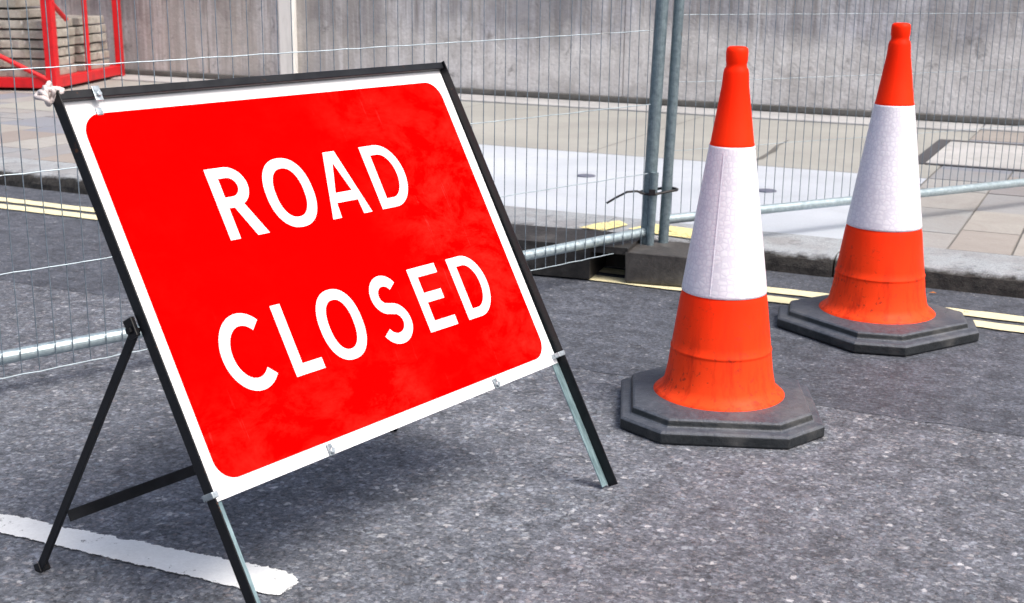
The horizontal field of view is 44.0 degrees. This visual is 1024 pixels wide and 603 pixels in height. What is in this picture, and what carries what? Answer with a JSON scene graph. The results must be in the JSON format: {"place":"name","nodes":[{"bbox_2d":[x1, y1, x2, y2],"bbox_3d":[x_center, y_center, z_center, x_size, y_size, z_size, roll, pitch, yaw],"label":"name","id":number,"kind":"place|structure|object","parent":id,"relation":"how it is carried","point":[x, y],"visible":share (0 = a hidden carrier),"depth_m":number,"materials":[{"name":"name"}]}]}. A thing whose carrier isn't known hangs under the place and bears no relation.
{"place":"outdoors","nodes":[
{"label":"outdoors","id":0,"kind":"place"},
{"bbox_2d":[0,79,975,177],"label":"grey pavement","id":1,"kind":"structure","parent":0,"point":[531,128],"depth_m":8.92,"materials":[{"name":"grey concrete"}]},
{"bbox_2d":[0,0,124,91],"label":"metal cage","id":2,"kind":"object","parent":1,"relation":"on","point":[58,79],"visible":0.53,"depth_m":11.32,"materials":[{"name":"red paint"}]},
{"bbox_2d":[0,65,76,76],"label":"paving stone","id":3,"kind":"object","parent":2,"relation":"on","point":[22,73],"visible":0.37,"depth_m":11.44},
{"bbox_2d":[0,55,74,67],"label":"paving stone","id":4,"kind":"object","parent":3,"relation":"on","point":[40,62],"visible":0.53,"depth_m":11.41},
{"bbox_2d":[0,46,74,57],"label":"paving stone","id":5,"kind":"object","parent":4,"relation":"on","point":[25,52],"visible":0.6,"depth_m":11.37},
{"bbox_2d":[0,37,74,48],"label":"paving stone","id":6,"kind":"object","parent":5,"relation":"on","point":[24,42],"visible":0.74,"depth_m":11.37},
{"bbox_2d":[0,27,74,38],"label":"paving stone","id":7,"kind":"object","parent":6,"relation":"on","point":[33,33],"visible":0.69,"depth_m":11.35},
{"bbox_2d":[0,18,71,28],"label":"paving stone","id":8,"kind":"object","parent":7,"relation":"on","point":[21,23],"visible":0.73,"depth_m":11.32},
{"bbox_2d":[68,59,109,70],"bbox_3d":[-4.349,-2.331,12.484,0.553,0.070,0.687,2,15,5],"label":"paving stone","id":9,"kind":"object","parent":2,"relation":"on","point":[83,68],"visible":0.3,"depth_m":12.45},
{"bbox_2d":[68,50,108,61],"bbox_3d":[-4.349,-2.414,12.464,0.554,0.070,0.694,1,15,2],"label":"paving stone","id":10,"kind":"object","parent":9,"relation":"on","point":[94,55],"visible":0.34,"depth_m":12.41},
{"bbox_2d":[67,42,106,52],"bbox_3d":[-4.359,-2.498,12.444,0.533,0.070,0.700,2,15,4],"label":"paving stone","id":11,"kind":"object","parent":10,"relation":"on","point":[94,46],"visible":0.27,"depth_m":12.42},
{"bbox_2d":[63,33,106,43],"bbox_3d":[-4.344,-2.580,12.419,0.554,0.070,0.698,2,15,4],"label":"paving stone","id":12,"kind":"object","parent":11,"relation":"on","point":[93,37],"visible":0.39,"depth_m":12.32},
{"bbox_2d":[64,24,105,34],"bbox_3d":[-4.344,-2.664,12.400,0.549,0.070,0.687,2,15,4],"label":"paving stone","id":13,"kind":"object","parent":12,"relation":"on","point":[94,28],"visible":0.38,"depth_m":12.36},
{"bbox_2d":[29,15,103,24],"bbox_3d":[-4.353,-2.748,12.382,0.536,0.070,0.701,2,15,4],"label":"paving stone","id":14,"kind":"object","parent":13,"relation":"on","point":[78,20],"visible":0.45,"depth_m":12.36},
{"bbox_2d":[756,140,787,159],"bbox_3d":[1.670,-0.969,8.117,0.063,0.001,1.151,7,16,22],"label":"pavement crack","id":15,"kind":"object","parent":1,"relation":"on","point":[773,149],"visible":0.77,"depth_m":8.05,"materials":[{"name":"grey concrete"}]},
{"bbox_2d":[0,280,1023,602],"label":"road","id":16,"kind":"structure","parent":0,"point":[500,494],"depth_m":2.89,"materials":[{"name":"grey asphalt"}]},
{"bbox_2d":[0,514,297,594],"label":"white line","id":17,"kind":"object","parent":16,"relation":"on","point":[204,567],"visible":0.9,"depth_m":2.62,"materials":[{"name":"paint"}]},
{"bbox_2d":[33,61,617,602],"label":"road sign","id":18,"kind":"object","parent":16,"relation":"on","point":[313,267],"visible":1,"depth_m":2.53,"materials":[{"name":"red metal"}]},
{"bbox_2d":[0,0,668,379],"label":"fence","id":19,"kind":"object","parent":16,"relation":"on","point":[646,230],"visible":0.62,"depth_m":4.50,"materials":[{"name":"metal"}]},
{"bbox_2d":[606,187,678,203],"bbox_3d":[0.513,-0.420,5.009,0.316,0.054,0.101,-7,16,-26],"label":"cable tie","id":20,"kind":"object","parent":19,"relation":"attached to","point":[653,193],"visible":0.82,"depth_m":4.98,"materials":[{"name":"black plastic"}]},
{"bbox_2d":[0,185,1023,435],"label":"resurfaced strip","id":21,"kind":"object","parent":16,"relation":"on","point":[628,331],"visible":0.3,"depth_m":4.23,"materials":[{"name":"asphalt"}]},
{"bbox_2d":[0,204,1023,332],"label":"yellow line","id":22,"kind":"object","parent":21,"relation":"on","point":[1000,326],"visible":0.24,"depth_m":4.93,"materials":[{"name":"paint"}]},
{"bbox_2d":[0,197,1023,321],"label":"yellow line","id":23,"kind":"object","parent":21,"relation":"on","point":[999,316],"visible":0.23,"depth_m":4.84,"materials":[{"name":"paint"}]},
{"bbox_2d":[512,224,639,282],"bbox_3d":[0.093,-0.213,5.192,0.850,0.135,0.300,6,15,18],"label":"rubber block","id":24,"kind":"object","parent":21,"relation":"on","point":[588,268],"depth_m":5.04,"materials":[{"name":"black rubber"}]},
{"bbox_2d":[625,240,689,286],"bbox_3d":[0.696,-0.145,4.989,0.460,0.120,0.270,5,15,15],"label":"rubber block","id":25,"kind":"object","parent":21,"relation":"on","point":[656,263],"depth_m":4.90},
{"bbox_2d":[777,23,978,356],"bbox_3d":[1.256,-0.405,4.239,0.579,1.028,0.579,-8,17,-31],"label":"traffic cone","id":26,"kind":"object","parent":21,"relation":"on","point":[874,301],"visible":1,"depth_m":4.17,"materials":[{"name":"orange plastic"}]},
{"bbox_2d":[620,46,824,449],"bbox_3d":[0.575,-0.174,3.392,0.536,0.998,0.536,2,15,5],"label":"traffic cone","id":27,"kind":"object","parent":16,"relation":"on","point":[716,381],"visible":1,"depth_m":3.33,"materials":[{"name":"plastic"}]},
{"bbox_2d":[0,91,1023,256],"bbox_3d":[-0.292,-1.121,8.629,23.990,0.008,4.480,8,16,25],"label":"paving slabs","id":28,"kind":"structure","parent":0,"point":[994,224],"depth_m":6.53,"materials":[{"name":"concrete"}]},
{"bbox_2d":[102,74,1023,132],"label":"pavement ledge","id":29,"kind":"object","parent":28,"relation":"on","point":[850,120],"visible":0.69,"depth_m":10.31,"materials":[{"name":"concrete"}]},
{"bbox_2d":[479,144,926,238],"bbox_3d":[0.321,-0.682,6.964,3.500,0.001,1.920,8,16,25],"label":"pale pavement strip","id":30,"kind":"object","parent":28,"relation":"on","point":[828,222],"visible":0.4,"depth_m":6.71,"materials":[{"name":"concrete"}]},
{"bbox_2d":[578,174,594,177],"bbox_3d":[0.410,-0.697,7.008,0.104,0.007,0.104,8,16,25],"label":"service cover","id":31,"kind":"object","parent":30,"relation":"on","point":[585,175],"visible":0.91,"depth_m":6.98,"materials":[{"name":"grey metal"}]},
{"bbox_2d":[759,188,776,192],"bbox_3d":[1.324,-0.578,6.595,0.104,0.007,0.104,8,16,25],"label":"service cover","id":32,"kind":"object","parent":30,"relation":"on","point":[766,190],"visible":0.82,"depth_m":6.57,"materials":[{"name":"grey metal"}]},
{"bbox_2d":[658,0,1023,242],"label":"fence","id":33,"kind":"object","parent":28,"relation":"on","point":[667,218],"visible":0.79,"depth_m":5.38,"materials":[{"name":"metal"}]},
{"bbox_2d":[918,139,1023,171],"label":"access cover","id":34,"kind":"object","parent":28,"relation":"on","point":[970,155],"visible":0.79,"depth_m":7.97,"materials":[{"name":"metal"}]},
{"label":"paving stone","id":35,"kind":"object","parent":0,"visible":0},
{"bbox_2d":[0,7,57,17],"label":"paving stone","id":36,"kind":"object","parent":35,"relation":"on","point":[18,12],"visible":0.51,"depth_m":11.39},
{"bbox_2d":[0,0,39,7],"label":"paving stone","id":37,"kind":"object","parent":36,"relation":"on","point":[15,3],"visible":0.76,"depth_m":11.40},
{"label":"ground","id":38,"kind":"structure","parent":0,"visible":0},
{"bbox_2d":[0,156,1023,298],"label":"kerb","id":39,"kind":"structure","parent":38,"relation":"on","point":[976,272],"depth_m":5.20,"materials":[{"name":"concrete"}]},
{"bbox_2d":[581,220,627,229],"bbox_3d":[0.423,-0.339,5.623,0.119,0.001,0.258,13,19,40],"label":"yellow pavement mark","id":40,"kind":"object","parent":39,"relation":"on","point":[601,226],"visible":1,"depth_m":5.61,"materials":[{"name":"paint"}]},
{"bbox_2d":[628,224,692,237],"bbox_3d":[0.729,-0.302,5.495,0.439,0.001,0.196,10,17,32],"label":"yellow pavement mark","id":41,"kind":"object","parent":39,"relation":"on","point":[682,231],"visible":0.43,"depth_m":5.52,"materials":[{"name":"paint"}]},
{"bbox_2d":[31,0,1023,126],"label":"weathered wall","id":42,"kind":"structure","parent":38,"relation":"on","point":[469,55],"depth_m":10.83,"materials":[{"name":"concrete"}]},
{"bbox_2d":[278,0,297,73],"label":"white pilaster","id":43,"kind":"object","parent":42,"relation":"on","point":[284,24],"depth_m":12.14,"materials":[{"name":"paint"}]}
]}

